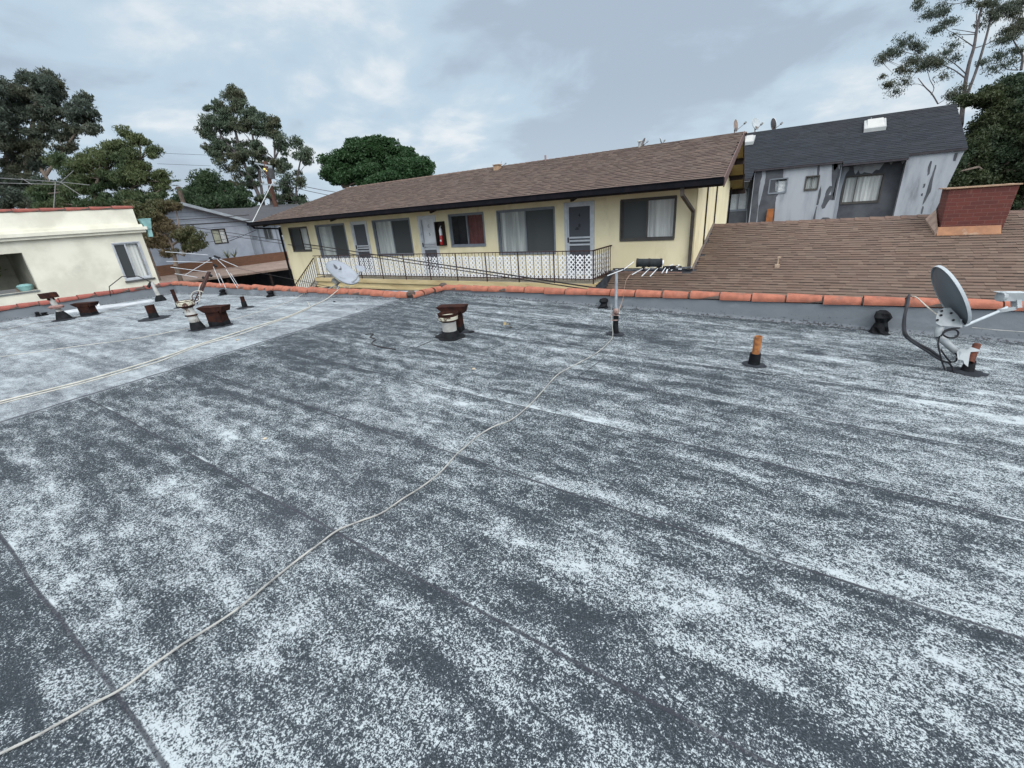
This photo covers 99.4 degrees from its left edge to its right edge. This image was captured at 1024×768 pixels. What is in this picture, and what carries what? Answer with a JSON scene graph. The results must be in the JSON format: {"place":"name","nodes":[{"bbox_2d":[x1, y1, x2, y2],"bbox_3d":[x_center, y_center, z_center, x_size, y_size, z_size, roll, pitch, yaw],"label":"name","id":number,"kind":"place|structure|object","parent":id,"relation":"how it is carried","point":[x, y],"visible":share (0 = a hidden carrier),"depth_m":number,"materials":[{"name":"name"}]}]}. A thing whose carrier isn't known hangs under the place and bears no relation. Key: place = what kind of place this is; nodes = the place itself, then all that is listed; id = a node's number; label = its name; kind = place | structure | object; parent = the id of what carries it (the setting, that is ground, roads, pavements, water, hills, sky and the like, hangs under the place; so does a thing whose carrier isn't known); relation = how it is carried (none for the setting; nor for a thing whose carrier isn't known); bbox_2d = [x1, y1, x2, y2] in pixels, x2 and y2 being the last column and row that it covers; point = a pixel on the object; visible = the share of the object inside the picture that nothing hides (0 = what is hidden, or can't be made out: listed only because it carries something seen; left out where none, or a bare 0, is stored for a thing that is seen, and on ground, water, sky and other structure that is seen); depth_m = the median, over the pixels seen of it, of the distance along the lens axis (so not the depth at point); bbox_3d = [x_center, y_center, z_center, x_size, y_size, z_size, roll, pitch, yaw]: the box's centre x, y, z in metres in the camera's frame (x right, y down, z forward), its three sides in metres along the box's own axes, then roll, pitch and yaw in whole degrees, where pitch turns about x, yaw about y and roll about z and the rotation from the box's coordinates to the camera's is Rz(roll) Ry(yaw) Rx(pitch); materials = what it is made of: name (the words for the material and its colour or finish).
{"place":"outdoors","nodes":[
{"label":"outdoors","id":0,"kind":"place"},
{"bbox_2d":[0,206,159,305],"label":"stucco building","id":1,"kind":"structure","parent":0,"point":[68,251],"depth_m":14.95,"materials":[{"name":"paint"}]},
{"bbox_2d":[16,284,32,290],"bbox_3d":[-15.971,-3.169,14.246,0.400,0.220,0.390,10,26,31],"label":"tub","id":2,"kind":"object","parent":1,"relation":"in","point":[24,287],"visible":0.99,"depth_m":14.14,"materials":[{"name":"paint"}]},
{"bbox_2d":[4,171,86,207],"bbox_3d":[-19.227,-7.678,17.494,4.452,1.604,0.637,-4,22,0],"label":"tv antenna","id":3,"kind":"object","parent":1,"relation":"on","point":[55,184],"visible":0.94,"depth_m":17.49,"materials":[{"name":"grey metal"}]},
{"bbox_2d":[111,241,151,280],"bbox_3d":[-14.349,-4.624,16.317,0.480,1.345,0.855,10,26,31],"label":"window","id":4,"kind":"structure","parent":1,"relation":"in","point":[130,256],"depth_m":16.25,"materials":[{"name":"glass"}]},
{"bbox_2d":[0,286,292,294],"bbox_3d":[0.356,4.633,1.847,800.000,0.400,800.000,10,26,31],"label":"ground","id":5,"kind":"structure","parent":0,"point":[8,291],"depth_m":53.40,"materials":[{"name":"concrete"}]},
{"bbox_2d":[0,75,23,291],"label":"eucalyptus tree","id":6,"kind":"object","parent":5,"relation":"on","point":[4,132],"visible":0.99,"depth_m":35.97,"materials":[{"name":"green plant"}]},
{"bbox_2d":[0,65,103,212],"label":"eucalyptus tree","id":7,"kind":"object","parent":5,"relation":"on","point":[40,98],"visible":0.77,"depth_m":37.33,"materials":[{"name":"green plant"}]},
{"bbox_2d":[22,124,175,280],"bbox_3d":[-25.664,-10.184,27.810,10.125,11.577,3.604,-4,22,0],"label":"willowy tree","id":8,"kind":"object","parent":5,"relation":"on","point":[131,173],"visible":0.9,"depth_m":26.54,"materials":[{"name":"green plant"}]},
{"bbox_2d":[122,198,208,280],"bbox_3d":[-19.567,-7.134,25.196,4.975,6.988,2.113,1,22,14],"label":"olive brown tree","id":9,"kind":"object","parent":5,"relation":"on","point":[156,211],"visible":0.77,"depth_m":24.25,"materials":[{"name":"green plant"}]},
{"bbox_2d":[168,179,190,202],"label":"palm tree","id":10,"kind":"object","parent":5,"relation":"on","point":[178,189],"visible":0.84,"depth_m":45.14,"materials":[{"name":"green plant"}]},
{"bbox_2d":[170,168,259,208],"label":"tree","id":11,"kind":"object","parent":5,"relation":"on","point":[206,189],"visible":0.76,"depth_m":46.82,"materials":[{"name":"green plant"}]},
{"bbox_2d":[150,202,295,265],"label":"gabled house","id":12,"kind":"structure","parent":5,"relation":"on","point":[243,246],"depth_m":35.80,"materials":[{"name":"grey paint"}]},
{"bbox_2d":[211,228,228,243],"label":"window","id":13,"kind":"structure","parent":12,"relation":"in","point":[217,236],"depth_m":35.37,"materials":[{"name":"beige glass"}]},
{"bbox_2d":[263,227,273,239],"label":"window","id":14,"kind":"structure","parent":12,"relation":"in","point":[268,233],"depth_m":39.27,"materials":[{"name":"grey glass"}]},
{"bbox_2d":[156,251,294,285],"bbox_3d":[-20.771,-7.290,31.318,8.720,2.926,17.622,13,28,37],"label":"carport","id":15,"kind":"object","parent":5,"relation":"on","point":[274,264],"visible":0.15,"depth_m":34.19,"materials":[{"name":"brown wood"}]},
{"bbox_2d":[193,83,315,205],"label":"eucalyptus tree","id":16,"kind":"object","parent":5,"relation":"on","point":[221,119],"visible":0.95,"depth_m":49.47,"materials":[{"name":"green plant"}]},
{"bbox_2d":[255,160,278,206],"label":"utility pole","id":17,"kind":"object","parent":5,"relation":"on","point":[269,173],"visible":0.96,"depth_m":44.19,"materials":[{"name":"brown wood"}]},
{"bbox_2d":[252,182,272,221],"bbox_3d":[-22.271,-16.592,39.000,0.056,3.930,12.744,-10,22,-14],"label":"guy wire","id":18,"kind":"object","parent":17,"relation":"attached to","point":[261,204],"visible":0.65,"depth_m":37.43,"materials":[{"name":"silver metal"}]},
{"bbox_2d":[275,179,332,191],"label":"overhead wire","id":19,"kind":"object","parent":17,"relation":"attached to","point":[304,186],"visible":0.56,"depth_m":48.33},
{"bbox_2d":[250,204,298,207],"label":"distant house","id":20,"kind":"structure","parent":5,"relation":"on","point":[282,205],"depth_m":46.79,"materials":[{"name":"grey paint"}]},
{"bbox_2d":[267,192,309,204],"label":"shrubby tree","id":21,"kind":"object","parent":5,"relation":"on","point":[301,196],"visible":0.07,"depth_m":51.73,"materials":[{"name":"green plant"}]},
{"bbox_2d":[315,134,435,188],"bbox_3d":[-12.197,-16.962,41.303,10.076,12.250,7.372,10,26,31],"label":"round tree","id":22,"kind":"object","parent":5,"relation":"on","point":[365,160],"visible":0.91,"depth_m":39.02,"materials":[{"name":"green plant"}]},
{"bbox_2d":[247,131,746,290],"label":"apartment building","id":23,"kind":"structure","parent":5,"relation":"on","point":[581,219],"depth_m":13.06,"materials":[{"name":"yellow paint"}]},
{"bbox_2d":[288,226,311,251],"bbox_3d":[-9.211,-6.431,19.270,1.380,1.030,0.480,10,26,31],"label":"window","id":24,"kind":"structure","parent":23,"relation":"in","point":[298,235],"depth_m":19.22,"materials":[{"name":"grey glass"}]},
{"bbox_2d":[314,223,350,257],"bbox_3d":[-7.336,-5.988,18.177,1.920,1.350,0.480,10,26,31],"label":"window","id":25,"kind":"structure","parent":23,"relation":"in","point":[331,235],"depth_m":18.09,"materials":[{"name":"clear glass"}]},
{"bbox_2d":[350,221,375,272],"bbox_3d":[-5.876,-5.417,17.208,0.950,1.940,0.150,10,26,31],"label":"door","id":26,"kind":"structure","parent":23,"relation":"in","point":[359,229],"depth_m":17.09,"materials":[{"name":"metal"}]},
{"bbox_2d":[371,218,414,255],"bbox_3d":[-4.323,-5.514,16.313,1.970,1.300,0.480,10,26,31],"label":"window","id":27,"kind":"structure","parent":23,"relation":"in","point":[391,236],"depth_m":16.21,"materials":[{"name":"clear glass"}]},
{"bbox_2d":[207,232,585,288],"bbox_3d":[-15.095,-8.189,24.299,0.024,2.590,47.694,-23,29,-39],"label":"overhead wire","id":28,"kind":"object","parent":23,"relation":"attached to","point":[429,265],"visible":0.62,"depth_m":11.99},
{"bbox_2d":[194,227,604,288],"bbox_3d":[-14.616,-8.253,24.149,48.672,2.982,0.031,17,30,42],"label":"overhead wire","id":29,"kind":"object","parent":23,"relation":"attached to","point":[439,264],"visible":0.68,"depth_m":12.16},
{"bbox_2d":[417,215,441,272],"bbox_3d":[-2.877,-4.918,15.366,0.840,1.950,0.150,10,26,31],"label":"door","id":30,"kind":"structure","parent":23,"relation":"in","point":[426,228],"depth_m":15.31,"materials":[{"name":"metal"}]},
{"bbox_2d":[434,221,446,245],"bbox_3d":[-2.437,-5.124,14.809,0.340,0.780,0.162,10,26,31],"label":"fire extinguisher cabinet","id":31,"kind":"object","parent":23,"relation":"attached to","point":[440,233],"visible":1,"depth_m":14.79,"materials":[{"name":"metal"}]},
{"bbox_2d":[448,212,485,246],"bbox_3d":[-1.374,-5.134,14.452,1.460,1.050,0.480,10,26,31],"label":"window","id":32,"kind":"structure","parent":23,"relation":"in","point":[465,229],"depth_m":14.42,"materials":[{"name":"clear glass"}]},
{"bbox_2d":[493,164,501,169],"bbox_3d":[-0.516,-7.666,15.411,0.270,0.220,0.260,10,26,31],"label":"roof vent","id":33,"kind":"object","parent":23,"relation":"on","point":[496,166],"visible":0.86,"depth_m":15.33,"materials":[{"name":"beige metal"}]},
{"bbox_2d":[496,206,555,254],"bbox_3d":[0.521,-4.692,13.345,2.030,1.320,0.480,10,26,31],"label":"window","id":34,"kind":"structure","parent":23,"relation":"in","point":[526,229],"depth_m":13.22,"materials":[{"name":"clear glass"}]},
{"bbox_2d":[564,201,594,274],"bbox_3d":[1.943,-4.127,12.399,0.910,1.990,0.150,10,26,31],"label":"door","id":35,"kind":"structure","parent":23,"relation":"in","point":[580,216],"depth_m":12.28,"materials":[{"name":"metal"}]},
{"bbox_2d":[641,138,648,145],"bbox_3d":[3.981,-7.265,13.107,0.139,0.308,0.311,-10,22,-13],"label":"satellite dish","id":36,"kind":"object","parent":23,"relation":"on","point":[643,142],"visible":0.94,"depth_m":13.12,"materials":[{"name":"grey metal"}]},
{"bbox_2d":[619,195,676,241],"bbox_3d":[3.601,-4.326,11.386,1.440,1.050,0.480,10,26,31],"label":"window","id":37,"kind":"structure","parent":23,"relation":"in","point":[649,218],"depth_m":11.28,"materials":[{"name":"grey glass"}]},
{"bbox_2d":[733,119,746,132],"bbox_3d":[10.452,-11.840,20.030,0.590,0.712,0.359,-4,22,0],"label":"satellite dish","id":38,"kind":"object","parent":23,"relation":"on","point":[735,124],"visible":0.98,"depth_m":19.99,"materials":[{"name":"beige metal"}]},
{"bbox_2d":[0,281,1023,767],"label":"flat roof building","id":39,"kind":"structure","parent":5,"relation":"on","point":[642,541],"depth_m":2.41,"materials":[{"name":"grey asphalt"}]},
{"bbox_2d":[37,292,75,321],"bbox_3d":[-10.822,-1.849,10.384,0.668,0.662,0.471,10,26,31],"label":"tee vent","id":40,"kind":"object","parent":39,"relation":"on","point":[61,314],"visible":0.98,"depth_m":10.36,"materials":[{"name":"metal"}]},
{"bbox_2d":[0,300,136,330],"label":"cable","id":41,"kind":"object","parent":39,"relation":"on","point":[55,319],"visible":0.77,"depth_m":10.45,"materials":[{"name":"white plastic"}]},
{"bbox_2d":[70,301,100,316],"bbox_3d":[-10.550,-1.854,10.775,0.589,0.340,0.434,3,23,18],"label":"box vent","id":42,"kind":"object","parent":39,"relation":"on","point":[85,309],"visible":0.98,"depth_m":10.70,"materials":[{"name":"brown metal"}]},
{"bbox_2d":[2,308,195,336],"bbox_3d":[-8.369,-1.477,9.632,5.308,0.097,1.337,-8,22,-8],"label":"cable","id":43,"kind":"object","parent":39,"relation":"on","point":[91,319],"visible":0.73,"depth_m":9.94,"materials":[{"name":"grey rubber"}]},
{"bbox_2d":[65,299,154,313],"bbox_3d":[-11.127,-2.115,11.986,2.158,0.095,0.834,-13,23,-22],"label":"white board","id":44,"kind":"object","parent":39,"relation":"on","point":[101,307],"visible":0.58,"depth_m":11.96,"materials":[{"name":"white wood"}]},
{"bbox_2d":[109,276,166,301],"bbox_3d":[-10.330,-2.589,11.970,0.389,0.803,1.161,10,26,31],"label":"bent roof pipe","id":45,"kind":"object","parent":39,"relation":"on","point":[158,297],"visible":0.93,"depth_m":12.29,"materials":[{"name":"metal"}]},
{"bbox_2d":[0,293,303,356],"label":"cable","id":46,"kind":"object","parent":39,"relation":"on","point":[134,338],"visible":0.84,"depth_m":7.25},
{"bbox_2d":[137,304,170,321],"bbox_3d":[-7.683,-1.528,9.265,0.732,0.324,0.619,10,26,31],"label":"vent pipe","id":47,"kind":"object","parent":39,"relation":"on","point":[151,311],"visible":0.99,"depth_m":9.22,"materials":[{"name":"metal"}]},
{"bbox_2d":[0,287,310,403],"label":"cable","id":48,"kind":"object","parent":39,"relation":"on","point":[144,365],"visible":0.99,"depth_m":5.44,"materials":[{"name":"white rubber"}]},
{"bbox_2d":[0,288,339,401],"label":"cable","id":49,"kind":"object","parent":39,"relation":"on","point":[154,359],"visible":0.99,"depth_m":5.67,"materials":[{"name":"white rubber"}]},
{"bbox_2d":[170,289,177,307],"bbox_3d":[-8.152,-2.058,10.537,0.244,0.470,0.264,-15,24,-26],"label":"vent pipe","id":50,"kind":"object","parent":39,"relation":"on","point":[172,291],"visible":0.61,"depth_m":10.51,"materials":[{"name":"brown metal"}]},
{"bbox_2d":[175,299,207,330],"bbox_3d":[-5.518,-1.184,7.530,0.430,0.528,0.337,10,26,31],"label":"flue vent","id":51,"kind":"object","parent":39,"relation":"on","point":[191,314],"visible":0.98,"depth_m":7.48,"materials":[{"name":"metal"}]},
{"bbox_2d":[165,251,238,303],"bbox_3d":[-8.056,-2.812,11.192,1.825,1.239,1.181,10,26,31],"label":"tv antenna","id":52,"kind":"object","parent":39,"relation":"on","point":[205,280],"visible":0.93,"depth_m":10.97,"materials":[{"name":"metal"}]},
{"bbox_2d":[196,304,232,328],"bbox_3d":[-5.238,-1.199,7.698,0.551,0.384,0.453,10,26,31],"label":"box vent","id":53,"kind":"object","parent":39,"relation":"on","point":[217,316],"visible":0.98,"depth_m":7.61,"materials":[{"name":"brown metal"}]},
{"bbox_2d":[236,296,253,308],"bbox_3d":[-5.898,-1.789,9.548,0.460,0.272,0.382,10,26,31],"label":"vent pipe","id":54,"kind":"object","parent":39,"relation":"on","point":[243,303],"visible":0.96,"depth_m":9.52,"materials":[{"name":"brown metal"}]},
{"bbox_2d":[0,304,612,754],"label":"cable","id":55,"kind":"object","parent":39,"relation":"on","point":[256,592],"visible":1,"depth_m":2.00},
{"bbox_2d":[326,260,364,288],"bbox_3d":[-3.762,-2.456,9.843,0.914,0.686,0.636,10,26,31],"label":"satellite dish","id":56,"kind":"object","parent":39,"relation":"on","point":[342,272],"visible":0.97,"depth_m":9.87,"materials":[{"name":"grey paint"}]},
{"bbox_2d":[365,333,395,349],"bbox_3d":[-1.848,-0.577,5.946,0.180,0.043,1.015,-17,25,-29],"label":"cable","id":57,"kind":"object","parent":39,"relation":"on","point":[376,345],"visible":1,"depth_m":5.83,"materials":[{"name":"black metal"}]},
{"bbox_2d":[435,311,465,340],"bbox_3d":[-0.883,-0.802,5.989,0.464,0.363,0.409,10,26,31],"label":"flue vent","id":58,"kind":"object","parent":39,"relation":"on","point":[450,331],"visible":0.99,"depth_m":5.92,"materials":[{"name":"metal"}]},
{"bbox_2d":[436,304,469,333],"bbox_3d":[-0.839,-0.928,6.216,0.459,0.416,0.391,10,26,31],"label":"box vent","id":59,"kind":"object","parent":39,"relation":"on","point":[461,309],"visible":0.68,"depth_m":6.12,"materials":[{"name":"brown metal"}]},
{"bbox_2d":[606,258,690,335],"bbox_3d":[1.749,-1.143,5.672,1.026,0.997,0.624,0,22,11],"label":"tv antenna","id":60,"kind":"object","parent":39,"relation":"on","point":[651,263],"visible":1,"depth_m":5.48,"materials":[{"name":"metal"}]},
{"bbox_2d":[742,335,766,367],"bbox_3d":[2.558,-0.340,4.550,0.237,0.340,0.205,10,26,31],"label":"vent pipe","id":61,"kind":"object","parent":39,"relation":"on","point":[754,358],"visible":0.98,"depth_m":4.52,"materials":[{"name":"orange metal"}]},
{"bbox_2d":[902,265,1023,376],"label":"satellite dish","id":62,"kind":"object","parent":39,"relation":"on","point":[955,312],"visible":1,"depth_m":4.23,"materials":[{"name":"grey paint"}]},
{"bbox_2d":[871,0,1023,213],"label":"eucalyptus tree","id":63,"kind":"object","parent":5,"relation":"on","point":[1012,32],"visible":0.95,"depth_m":25.92,"materials":[{"name":"green plant"}]},
{"bbox_2d":[946,72,1023,209],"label":"dense tree","id":64,"kind":"object","parent":5,"relation":"on","point":[994,152],"visible":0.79,"depth_m":23.13,"materials":[{"name":"green plant"}]},
{"bbox_2d":[171,215,245,220],"bbox_3d":[-22.512,-9.982,26.510,0.043,0.198,15.065,4,23,20],"label":"overhead wire","id":65,"kind":"object","parent":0,"point":[210,217],"visible":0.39,"depth_m":30.38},
{"bbox_2d":[175,220,251,225],"bbox_3d":[-22.111,-9.484,26.008,0.054,0.222,14.307,6,24,24],"label":"overhead wire","id":66,"kind":"object","parent":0,"point":[215,222],"visible":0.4,"depth_m":29.71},
{"bbox_2d":[228,266,329,286],"bbox_3d":[-10.746,-4.739,18.500,0.014,0.106,15.734,-22,28,-38],"label":"overhead wire","id":67,"kind":"object","parent":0,"point":[288,278],"visible":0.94,"depth_m":15.24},
{"bbox_2d":[0,0,1023,212],"label":"sky","id":68,"kind":"structure","parent":0,"point":[465,84],"materials":[{"name":"grey"}]},
{"bbox_2d":[591,183,1023,299],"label":"shingled wing","id":69,"kind":"structure","parent":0,"point":[970,239],"depth_m":9.63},
{"bbox_2d":[726,104,967,222],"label":"stucco house","id":70,"kind":"structure","parent":0,"point":[896,163],"depth_m":16.73,"materials":[{"name":"paint"}]},
{"bbox_2d":[727,188,748,211],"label":"window","id":71,"kind":"structure","parent":70,"relation":"in","point":[739,202],"depth_m":18.90,"materials":[{"name":"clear glass"}]},
{"bbox_2d":[752,118,762,132],"bbox_3d":[11.261,-11.889,20.010,0.463,0.700,0.397,-5,22,-1],"label":"satellite dish","id":72,"kind":"object","parent":70,"relation":"on","point":[756,124],"visible":1,"depth_m":20.03,"materials":[{"name":"white metal"}]},
{"bbox_2d":[771,118,782,128],"bbox_3d":[12.104,-11.868,19.976,0.364,0.687,0.536,-21,27,-36],"label":"satellite dish","id":73,"kind":"object","parent":70,"relation":"on","point":[774,123],"visible":0.87,"depth_m":19.93,"materials":[{"name":"grey metal"}]},
{"bbox_2d":[768,177,788,193],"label":"window","id":74,"kind":"structure","parent":70,"relation":"in","point":[781,185],"depth_m":17.55,"materials":[{"name":"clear glass"}]},
{"bbox_2d":[804,175,819,190],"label":"window","id":75,"kind":"structure","parent":70,"relation":"in","point":[811,182],"depth_m":16.98,"materials":[{"name":"grey glass"}]},
{"bbox_2d":[840,172,885,204],"bbox_3d":[13.387,-7.466,16.633,1.210,1.020,0.480,10,26,31],"label":"window","id":76,"kind":"structure","parent":70,"relation":"in","point":[864,188],"depth_m":16.53,"materials":[{"name":"white glass"}]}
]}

